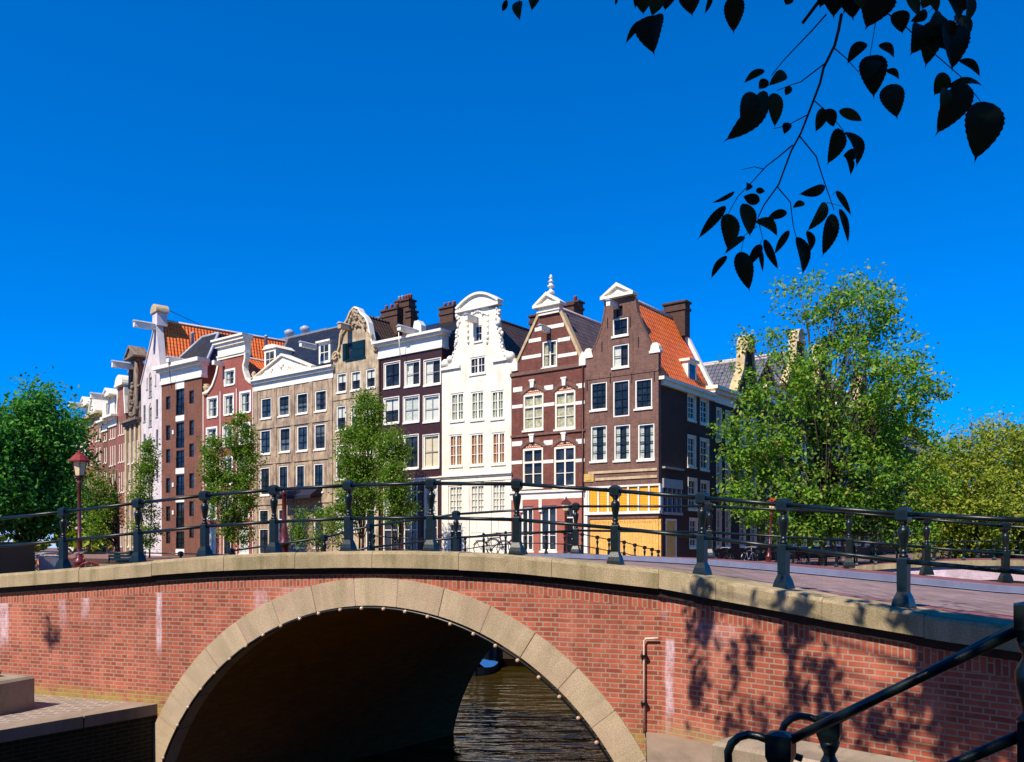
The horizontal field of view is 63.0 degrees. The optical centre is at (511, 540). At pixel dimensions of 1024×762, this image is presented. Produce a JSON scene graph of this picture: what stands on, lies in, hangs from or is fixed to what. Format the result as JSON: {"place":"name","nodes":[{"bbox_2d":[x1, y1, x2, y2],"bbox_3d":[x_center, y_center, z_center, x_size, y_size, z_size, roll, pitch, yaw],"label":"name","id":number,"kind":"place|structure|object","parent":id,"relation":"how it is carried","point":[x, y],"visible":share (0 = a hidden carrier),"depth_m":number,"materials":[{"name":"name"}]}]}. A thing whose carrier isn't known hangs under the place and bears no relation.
{"place":"outdoors","nodes":[
{"label":"outdoors","id":0,"kind":"place"},
{"bbox_2d":[0,694,155,761],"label":"landing","id":1,"kind":"object","parent":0,"point":[130,740],"visible":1,"depth_m":12.50,"materials":[{"name":"brick"}]},
{"bbox_2d":[0,674,33,714],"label":"stone block","id":2,"kind":"structure","parent":1,"relation":"on","point":[16,693],"depth_m":12.62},
{"bbox_2d":[0,702,156,742],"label":"landing kerb","id":3,"kind":"structure","parent":1,"relation":"on","point":[32,727],"depth_m":12.21,"materials":[{"name":"stone"}]},
{"bbox_2d":[0,0,1023,547],"label":"sky","id":4,"kind":"structure","parent":0,"point":[270,168],"materials":[{"name":"blue"}]},
{"bbox_2d":[35,548,1023,581],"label":"street","id":5,"kind":"structure","parent":0,"point":[97,558],"depth_m":66.26,"materials":[{"name":"brick"}]},
{"bbox_2d":[68,396,93,550],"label":"red brick row house","id":6,"kind":"structure","parent":5,"relation":"on","point":[84,401],"depth_m":91.49,"materials":[{"name":"beige paint"}]},
{"bbox_2d":[56,397,107,552],"bbox_3d":[-28.083,-3.933,52.112,4.817,10.613,5.031,0,0,0],"label":"tree","id":7,"kind":"object","parent":5,"relation":"on","point":[79,419],"visible":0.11,"depth_m":52.52,"materials":[{"name":"green plant"}]},
{"bbox_2d":[86,399,107,553],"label":"white cornice house","id":8,"kind":"structure","parent":5,"relation":"on","point":[96,405],"depth_m":89.32,"materials":[{"name":"paint"}]},
{"bbox_2d":[73,454,127,557],"bbox_3d":[-29.575,-2.542,60.266,3.944,7.809,4.032,0,0,0],"label":"young tree","id":9,"kind":"object","parent":5,"relation":"on","point":[108,498],"visible":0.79,"depth_m":59.61,"materials":[{"name":"green plant"}]},
{"bbox_2d":[94,403,108,553],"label":"narrow dark house","id":10,"kind":"structure","parent":5,"relation":"on","point":[104,431],"depth_m":87.60,"materials":[{"name":"paint"}]},
{"bbox_2d":[89,388,117,551],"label":"brick row house","id":11,"kind":"structure","parent":5,"relation":"on","point":[109,395],"depth_m":85.37,"materials":[{"name":"beige paint"}]},
{"bbox_2d":[114,375,127,554],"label":"bell gable house","id":12,"kind":"structure","parent":5,"relation":"on","point":[121,384],"depth_m":83.38,"materials":[{"name":"brick"}]},
{"bbox_2d":[111,345,146,554],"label":"sculpted stone house","id":13,"kind":"structure","parent":5,"relation":"on","point":[135,357],"depth_m":80.66,"materials":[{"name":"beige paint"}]},
{"bbox_2d":[123,437,164,557],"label":"young tree","id":14,"kind":"object","parent":5,"relation":"on","point":[147,467],"visible":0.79,"depth_m":65.48,"materials":[{"name":"green plant"}]},
{"bbox_2d":[152,332,253,556],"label":"brick warehouse","id":15,"kind":"structure","parent":5,"relation":"on","point":[188,374],"depth_m":72.95,"materials":[{"name":"brick"}]},
{"bbox_2d":[132,304,285,555],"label":"spout gable warehouse","id":16,"kind":"structure","parent":5,"relation":"on","point":[173,338],"depth_m":76.56,"materials":[{"name":"pale plaster"},{"name":"orange clay tile"},{"name":"white paint"}]},
{"bbox_2d":[194,409,267,553],"bbox_3d":[-20.004,-4.085,59.542,5.153,10.877,4.288,0,0,0],"label":"young tree","id":17,"kind":"object","parent":5,"relation":"on","point":[219,481],"visible":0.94,"depth_m":59.04,"materials":[{"name":"green plant"}]},
{"bbox_2d":[202,332,263,555],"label":"rose house","id":18,"kind":"structure","parent":5,"relation":"on","point":[229,389],"depth_m":68.88,"materials":[{"name":"brick"}]},
{"bbox_2d":[239,390,250,413],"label":"window","id":19,"kind":"structure","parent":18,"relation":"in","point":[244,396],"depth_m":67.61,"materials":[{"name":"white paint"}]},
{"bbox_2d":[279,491,289,551],"bbox_3d":[-11.457,-0.637,42.000,0.552,3.975,0.552,0,0,0],"label":"ornate post","id":20,"kind":"object","parent":5,"relation":"on","point":[284,535],"visible":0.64,"depth_m":41.88,"materials":[{"name":"metal"}]},
{"bbox_2d":[248,316,379,553],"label":"pediment house","id":21,"kind":"structure","parent":5,"relation":"on","point":[291,381],"depth_m":63.63,"materials":[{"name":"stone"}]},
{"bbox_2d":[278,427,290,453],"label":"window","id":22,"kind":"structure","parent":21,"relation":"in","point":[284,432],"depth_m":64.46,"materials":[{"name":"glass"}]},
{"bbox_2d":[296,425,307,452],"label":"window","id":23,"kind":"structure","parent":21,"relation":"in","point":[302,431],"depth_m":63.19,"materials":[{"name":"glass"}]},
{"bbox_2d":[313,423,325,450],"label":"window","id":24,"kind":"structure","parent":21,"relation":"in","point":[319,428],"depth_m":61.93,"materials":[{"name":"glass"}]},
{"bbox_2d":[287,505,343,551],"bbox_3d":[-12.631,-0.612,53.987,4.427,3.956,2.914,0,0,0],"label":"bush","id":25,"kind":"object","parent":5,"relation":"on","point":[299,536],"visible":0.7,"depth_m":53.83,"materials":[{"name":"green plant"}]},
{"bbox_2d":[316,384,389,550],"bbox_3d":[-9.777,-4.144,51.321,4.636,10.996,4.142,0,0,0],"label":"young tree","id":26,"kind":"object","parent":5,"relation":"on","point":[362,434],"visible":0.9,"depth_m":50.84,"materials":[{"name":"green plant"}]},
{"bbox_2d":[331,303,402,550],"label":"scrolled gable house","id":27,"kind":"structure","parent":5,"relation":"on","point":[354,358],"depth_m":59.80,"materials":[{"name":"stone"}]},
{"bbox_2d":[342,339,365,361],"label":"window","id":28,"kind":"structure","parent":27,"relation":"in","point":[355,350],"depth_m":59.42,"materials":[{"name":"green paint"}]},
{"bbox_2d":[371,415,424,550],"bbox_3d":[-6.927,-2.991,49.012,3.543,8.689,3.508,0,0,0],"label":"young tree","id":29,"kind":"object","parent":5,"relation":"on","point":[393,466],"visible":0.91,"depth_m":48.86,"materials":[{"name":"green plant"}]},
{"bbox_2d":[371,294,456,550],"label":"brown house","id":30,"kind":"structure","parent":5,"relation":"on","point":[414,356],"depth_m":56.07,"materials":[{"name":"brick"}]},
{"bbox_2d":[383,486,398,550],"bbox_3d":[-8.284,-1.466,57.373,1.643,4.832,0.280,0,0,37],"label":"window","id":31,"kind":"structure","parent":30,"relation":"in","point":[386,532],"depth_m":57.76,"materials":[{"name":"white paint"}]},
{"bbox_2d":[383,396,399,424],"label":"window","id":32,"kind":"structure","parent":30,"relation":"in","point":[393,408],"depth_m":57.40,"materials":[{"name":"white paint"}]},
{"bbox_2d":[383,360,400,389],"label":"window","id":33,"kind":"structure","parent":30,"relation":"in","point":[391,369],"depth_m":57.40,"materials":[{"name":"glass"}]},
{"bbox_2d":[404,486,416,550],"bbox_3d":[-6.808,-1.466,56.228,1.409,4.832,0.240,0,0,37],"label":"window","id":34,"kind":"structure","parent":30,"relation":"in","point":[410,531],"depth_m":56.25,"materials":[{"name":"white paint"}]},
{"bbox_2d":[402,394,419,423],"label":"window","id":35,"kind":"structure","parent":30,"relation":"in","point":[411,404],"depth_m":56.23,"materials":[{"name":"glass"}]},
{"bbox_2d":[403,434,418,469],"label":"window","id":36,"kind":"structure","parent":30,"relation":"in","point":[414,463],"depth_m":56.14,"materials":[{"name":"white paint"}]},
{"bbox_2d":[404,359,420,387],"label":"window","id":37,"kind":"structure","parent":30,"relation":"in","point":[412,369],"depth_m":56.25,"materials":[{"name":"white paint"}]},
{"bbox_2d":[422,393,439,423],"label":"window","id":38,"kind":"structure","parent":30,"relation":"in","point":[431,403],"depth_m":55.13,"materials":[{"name":"glass"}]},
{"bbox_2d":[422,433,439,469],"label":"window","id":39,"kind":"structure","parent":30,"relation":"in","point":[430,442],"depth_m":55.24,"materials":[{"name":"white paint"}]},
{"bbox_2d":[423,357,440,386],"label":"window","id":40,"kind":"structure","parent":30,"relation":"in","point":[431,367],"depth_m":55.16,"materials":[{"name":"white paint"}]},
{"bbox_2d":[438,292,529,553],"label":"white house","id":41,"kind":"structure","parent":5,"relation":"on","point":[476,401],"depth_m":52.75,"materials":[{"name":"paint"}]},
{"bbox_2d":[448,434,462,467],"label":"window","id":42,"kind":"structure","parent":41,"relation":"in","point":[455,440],"depth_m":53.82,"materials":[{"name":"white paint"}]},
{"bbox_2d":[449,485,461,513],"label":"window","id":43,"kind":"structure","parent":41,"relation":"in","point":[455,492],"depth_m":53.96,"materials":[{"name":"white paint"}]},
{"bbox_2d":[449,392,464,422],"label":"window","id":44,"kind":"structure","parent":41,"relation":"in","point":[457,399],"depth_m":53.75,"materials":[{"name":"white paint"}]},
{"bbox_2d":[469,433,483,466],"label":"window","id":45,"kind":"structure","parent":41,"relation":"in","point":[476,440],"depth_m":52.76,"materials":[{"name":"white paint"}]},
{"bbox_2d":[468,356,485,376],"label":"window","id":46,"kind":"structure","parent":41,"relation":"in","point":[477,364],"depth_m":52.72,"materials":[{"name":"white paint"}]},
{"bbox_2d":[469,391,484,421],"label":"window","id":47,"kind":"structure","parent":41,"relation":"in","point":[477,398],"depth_m":52.76,"materials":[{"name":"white paint"}]},
{"bbox_2d":[470,485,483,511],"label":"window","id":48,"kind":"structure","parent":41,"relation":"in","point":[476,492],"depth_m":52.89,"materials":[{"name":"white paint"}]},
{"bbox_2d":[490,390,504,420],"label":"window","id":49,"kind":"structure","parent":41,"relation":"in","point":[497,397],"depth_m":51.78,"materials":[{"name":"white paint"}]},
{"bbox_2d":[490,432,505,465],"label":"window","id":50,"kind":"structure","parent":41,"relation":"in","point":[498,438],"depth_m":51.74,"materials":[{"name":"white paint"}]},
{"bbox_2d":[492,486,504,512],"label":"window","id":51,"kind":"structure","parent":41,"relation":"in","point":[498,492],"depth_m":51.82,"materials":[{"name":"white paint"}]},
{"bbox_2d":[0,481,1015,553],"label":"tree line","id":52,"kind":"object","parent":5,"relation":"on","point":[71,544],"visible":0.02,"depth_m":85.92,"materials":[{"name":"green plant"}]},
{"bbox_2d":[509,275,600,553],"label":"banded house","id":53,"kind":"structure","parent":5,"relation":"on","point":[547,376],"depth_m":49.40,"materials":[{"name":"red brick"}]},
{"bbox_2d":[522,506,533,552],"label":"window","id":54,"kind":"structure","parent":53,"relation":"in","point":[527,526],"depth_m":50.36,"materials":[{"name":"white paint"}]},
{"bbox_2d":[521,443,543,489],"bbox_3d":[1.282,-4.493,50.111,1.623,2.780,0.280,0,0,37],"label":"window","id":55,"kind":"structure","parent":53,"relation":"in","point":[533,452],"depth_m":50.19,"materials":[{"name":"glass"}]},
{"bbox_2d":[522,389,543,432],"bbox_3d":[1.310,-7.847,50.090,1.608,2.585,0.280,0,0,37],"label":"window","id":56,"kind":"structure","parent":53,"relation":"in","point":[533,399],"depth_m":50.11,"materials":[{"name":"beige paint"}]},
{"bbox_2d":[539,505,556,552],"bbox_3d":[2.193,-0.696,49.395,1.322,2.791,0.240,0,0,37],"label":"window","id":57,"kind":"structure","parent":53,"relation":"in","point":[547,514],"depth_m":49.43,"materials":[{"name":"white paint"}]},
{"bbox_2d":[541,339,556,368],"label":"window","id":58,"kind":"structure","parent":53,"relation":"in","point":[549,347],"depth_m":49.44,"materials":[{"name":"white paint"}]},
{"bbox_2d":[552,441,574,488],"bbox_3d":[3.087,-4.444,48.716,1.621,2.793,0.240,0,0,37],"label":"window","id":59,"kind":"structure","parent":53,"relation":"in","point":[564,452],"depth_m":48.75,"materials":[{"name":"glass"}]},
{"bbox_2d":[553,386,575,430],"bbox_3d":[3.126,-7.745,48.712,1.554,2.614,0.280,0,0,37],"label":"window","id":60,"kind":"structure","parent":53,"relation":"in","point":[564,396],"depth_m":48.74,"materials":[{"name":"beige paint"}]},
{"bbox_2d":[584,282,717,557],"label":"corner house","id":61,"kind":"structure","parent":5,"relation":"on","point":[649,397],"depth_m":46.74,"materials":[{"name":"brown brick"}]},
{"bbox_2d":[589,381,607,411],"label":"window","id":62,"kind":"structure","parent":61,"relation":"in","point":[598,389],"depth_m":47.39,"materials":[{"name":"glass"}]},
{"bbox_2d":[589,425,607,462],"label":"window","id":63,"kind":"structure","parent":61,"relation":"in","point":[598,433],"depth_m":47.45,"materials":[{"name":"glass"}]},
{"bbox_2d":[611,317,628,338],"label":"window","id":64,"kind":"structure","parent":61,"relation":"in","point":[620,325],"depth_m":46.49,"materials":[{"name":"white paint"}]},
{"bbox_2d":[611,343,629,369],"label":"window","id":65,"kind":"structure","parent":61,"relation":"in","point":[620,351],"depth_m":46.54,"materials":[{"name":"white paint"}]},
{"bbox_2d":[613,379,628,416],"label":"window","id":66,"kind":"structure","parent":61,"relation":"in","point":[621,387],"depth_m":46.49,"materials":[{"name":"glass"}]},
{"bbox_2d":[612,424,630,462],"bbox_3d":[6.151,-5.425,46.415,1.132,2.096,0.280,0,0,37],"label":"window","id":67,"kind":"structure","parent":61,"relation":"in","point":[621,433],"depth_m":46.54,"materials":[{"name":"glass"}]},
{"bbox_2d":[633,378,652,410],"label":"window","id":68,"kind":"structure","parent":61,"relation":"in","point":[643,387],"depth_m":45.66,"materials":[{"name":"glass"}]},
{"bbox_2d":[636,423,654,461],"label":"window","id":69,"kind":"structure","parent":61,"relation":"in","point":[645,432],"depth_m":45.63,"materials":[{"name":"glass"}]},
{"bbox_2d":[665,519,676,556],"bbox_3d":[8.723,0.055,46.239,0.230,2.551,1.324,0,0,37],"label":"side door","id":70,"kind":"structure","parent":61,"relation":"in","point":[670,524],"depth_m":46.26,"materials":[{"name":"white paint"}]},
{"bbox_2d":[687,434,696,468],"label":"window","id":71,"kind":"structure","parent":61,"relation":"in","point":[691,439],"depth_m":48.45,"materials":[{"name":"white paint"}]},
{"bbox_2d":[700,437,709,471],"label":"window","id":72,"kind":"structure","parent":61,"relation":"in","point":[704,443],"depth_m":49.90,"materials":[{"name":"white paint"}]},
{"bbox_2d":[705,384,741,559],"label":"infill house","id":73,"kind":"structure","parent":5,"relation":"on","point":[719,522],"depth_m":51.59,"materials":[{"name":"brick"}]},
{"bbox_2d":[698,334,763,560],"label":"grey roof house","id":74,"kind":"structure","parent":5,"relation":"on","point":[714,371],"depth_m":55.05,"materials":[{"name":"brick"}]},
{"bbox_2d":[697,329,809,558],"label":"dark gable house","id":75,"kind":"structure","parent":5,"relation":"on","point":[798,341],"depth_m":62.93,"materials":[{"name":"brick"}]},
{"bbox_2d":[755,357,794,560],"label":"dark gable house","id":76,"kind":"structure","parent":5,"relation":"on","point":[760,372],"depth_m":58.74,"materials":[{"name":"brick"}]},
{"bbox_2d":[810,343,831,557],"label":"dark gable house","id":77,"kind":"structure","parent":5,"relation":"on","point":[815,555],"depth_m":67.62,"materials":[{"name":"brick"}]},
{"bbox_2d":[705,259,969,565],"bbox_3d":[17.539,-7.093,45.259,14.333,16.897,9.609,0,0,0],"label":"street tree","id":78,"kind":"object","parent":5,"relation":"on","point":[879,422],"visible":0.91,"depth_m":44.81,"materials":[{"name":"green plant"}]},
{"bbox_2d":[831,379,850,556],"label":"dark gable house","id":79,"kind":"structure","parent":5,"relation":"on","point":[835,542],"depth_m":72.06,"materials":[{"name":"brick"}]},
{"bbox_2d":[843,373,872,554],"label":"dark gable house","id":80,"kind":"structure","parent":5,"relation":"on","point":[866,550],"depth_m":77.41,"materials":[{"name":"brick"}]},
{"bbox_2d":[873,424,949,554],"bbox_3d":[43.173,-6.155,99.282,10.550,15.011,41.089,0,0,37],"label":"tree","id":81,"kind":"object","parent":5,"relation":"on","point":[888,549],"depth_m":90.92,"materials":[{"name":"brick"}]},
{"bbox_2d":[852,558,1023,580],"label":"second bridge","id":82,"kind":"structure","parent":5,"relation":"on","point":[948,572],"depth_m":42.06,"materials":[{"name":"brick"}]},
{"bbox_2d":[855,539,1023,565],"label":"second bridge railing","id":83,"kind":"object","parent":82,"relation":"on","point":[933,552],"visible":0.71,"depth_m":42.46,"materials":[{"name":"black metal"}]},
{"bbox_2d":[900,424,1023,558],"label":"tree","id":84,"kind":"object","parent":5,"relation":"on","point":[976,501],"visible":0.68,"depth_m":60.30,"materials":[{"name":"green plant"}]},
{"bbox_2d":[928,405,1023,556],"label":"tree","id":85,"kind":"object","parent":5,"relation":"on","point":[970,427],"visible":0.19,"depth_m":71.77,"materials":[{"name":"green plant"}]},
{"bbox_2d":[964,406,1023,558],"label":"tree","id":86,"kind":"object","parent":5,"relation":"on","point":[1013,440],"visible":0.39,"depth_m":63.60,"materials":[{"name":"green plant"}]},
{"bbox_3d":[1.186,1.223,38.712,14.026,1.299,8.321,0,0,0],"label":"hump bridge","id":87,"kind":"object","parent":5,"relation":"on","visible":0},
{"bbox_2d":[372,530,659,555],"bbox_3d":[0.519,0.481,35.551,12.782,1.884,1.312,0,0,-12],"label":"hump bridge railing","id":88,"kind":"object","parent":87,"relation":"on","point":[597,537],"visible":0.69,"depth_m":35.46,"materials":[{"name":"black metal"}]},
{"bbox_2d":[646,732,711,761],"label":"landing","id":89,"kind":"object","parent":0,"point":[660,747],"visible":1,"depth_m":9.69,"materials":[{"name":"stone"}]},
{"bbox_2d":[712,736,914,761],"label":"stone block","id":90,"kind":"structure","parent":89,"relation":"on","point":[749,750],"depth_m":8.09,"materials":[{"name":"stone"}]},
{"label":"steps","id":91,"kind":"structure","parent":89,"relation":"on","visible":0},
{"bbox_2d":[724,601,1023,761],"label":"stair railing","id":92,"kind":"object","parent":91,"relation":"on","point":[780,745],"visible":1,"depth_m":4.57,"materials":[{"name":"black metal"}]},
{"bbox_2d":[779,623,1012,761],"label":"stair railing","id":93,"kind":"object","parent":91,"relation":"on","point":[829,738],"visible":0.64,"depth_m":5.71,"materials":[{"name":"black metal"}]},
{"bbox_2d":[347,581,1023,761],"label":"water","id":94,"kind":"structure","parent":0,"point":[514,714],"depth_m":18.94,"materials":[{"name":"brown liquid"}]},
{"bbox_2d":[473,659,497,675],"bbox_3d":[-0.943,4.263,27.600,0.840,0.775,2.200,0,0,10],"label":"rowing boat","id":95,"kind":"object","parent":94,"relation":"on","point":[486,667],"visible":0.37,"depth_m":26.93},
{"bbox_2d":[0,551,1023,761],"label":"canal bridge","id":96,"kind":"structure","parent":94,"relation":"in","point":[728,657],"depth_m":11.55,"materials":[{"name":"brick"}]},
{"bbox_2d":[161,606,611,761],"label":"light string","id":97,"kind":"object","parent":96,"relation":"attached to","point":[539,676],"visible":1,"depth_m":11.62,"materials":[{"name":"white glass"}]},
{"bbox_2d":[2,563,1012,619],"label":"footpath","id":98,"kind":"structure","parent":96,"relation":"on","point":[992,615],"depth_m":8.86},
{"bbox_2d":[0,478,1023,608],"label":"bridge railing","id":99,"kind":"object","parent":96,"relation":"on","point":[903,596],"visible":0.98,"depth_m":11.05,"materials":[{"name":"black metal"}]},
{"bbox_2d":[640,637,658,732],"bbox_3d":[1.731,1.812,10.513,0.229,1.216,0.091,0,0,13],"label":"drain pipe","id":100,"kind":"object","parent":96,"relation":"attached to","point":[643,656],"visible":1,"depth_m":10.51,"materials":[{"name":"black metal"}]},
{"bbox_2d":[498,643,531,666],"bbox_3d":[2.000,3.775,29.800,15.000,1.750,3.240,0,0,4],"label":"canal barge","id":101,"kind":"object","parent":94,"relation":"on","point":[505,659],"visible":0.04,"depth_m":28.39},
{"bbox_2d":[577,559,1023,614],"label":"road","id":102,"kind":"structure","parent":0,"point":[981,601],"depth_m":11.34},
{"bbox_2d":[526,553,1023,593],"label":"kerb","id":103,"kind":"structure","parent":102,"relation":"on","point":[924,581],"depth_m":13.60,"materials":[{"name":"stone"}]},
{"bbox_2d":[627,555,1023,586],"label":"pavement","id":104,"kind":"structure","parent":0,"point":[924,576],"depth_m":14.27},
{"bbox_2d":[228,502,1023,581],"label":"bridge railing","id":105,"kind":"object","parent":104,"relation":"on","point":[1005,553],"visible":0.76,"depth_m":15.42,"materials":[{"name":"black metal"}]},
{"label":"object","id":106,"kind":"structure","parent":0,"visible":0},
{"bbox_2d":[0,542,37,572],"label":"black cabin","id":107,"kind":"object","parent":106,"relation":"on","point":[17,559],"visible":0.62,"depth_m":20.58,"materials":[{"name":"metal"}]},
{"bbox_2d":[0,393,56,541],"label":"tree","id":108,"kind":"object","parent":106,"relation":"on","point":[10,496],"visible":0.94,"depth_m":34.89,"materials":[{"name":"green plant"}]},
{"bbox_2d":[38,555,58,570],"bbox_3d":[-12.103,0.867,21.924,0.582,1.011,0.664,0,0,-20],"label":"metal chair","id":109,"kind":"object","parent":106,"relation":"on","point":[47,562],"visible":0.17,"depth_m":21.67,"materials":[{"name":"metal"}]},
{"bbox_2d":[0,363,114,570],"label":"tree","id":110,"kind":"object","parent":106,"relation":"on","point":[43,414],"visible":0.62,"depth_m":36.45,"materials":[{"name":"green plant"}]},
{"bbox_2d":[68,450,89,567],"bbox_3d":[-15.025,-0.893,29.000,0.684,4.527,0.684,0,0,0],"label":"street lamp","id":111,"kind":"object","parent":106,"relation":"on","point":[79,460],"visible":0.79,"depth_m":28.92,"materials":[{"name":"metal"}]},
{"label":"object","id":112,"kind":"structure","parent":0,"visible":0},
{"bbox_2d":[502,0,1004,291],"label":"elm tree","id":113,"kind":"object","parent":112,"relation":"on","point":[984,122],"visible":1,"depth_m":1.99,"materials":[{"name":"black plant"}]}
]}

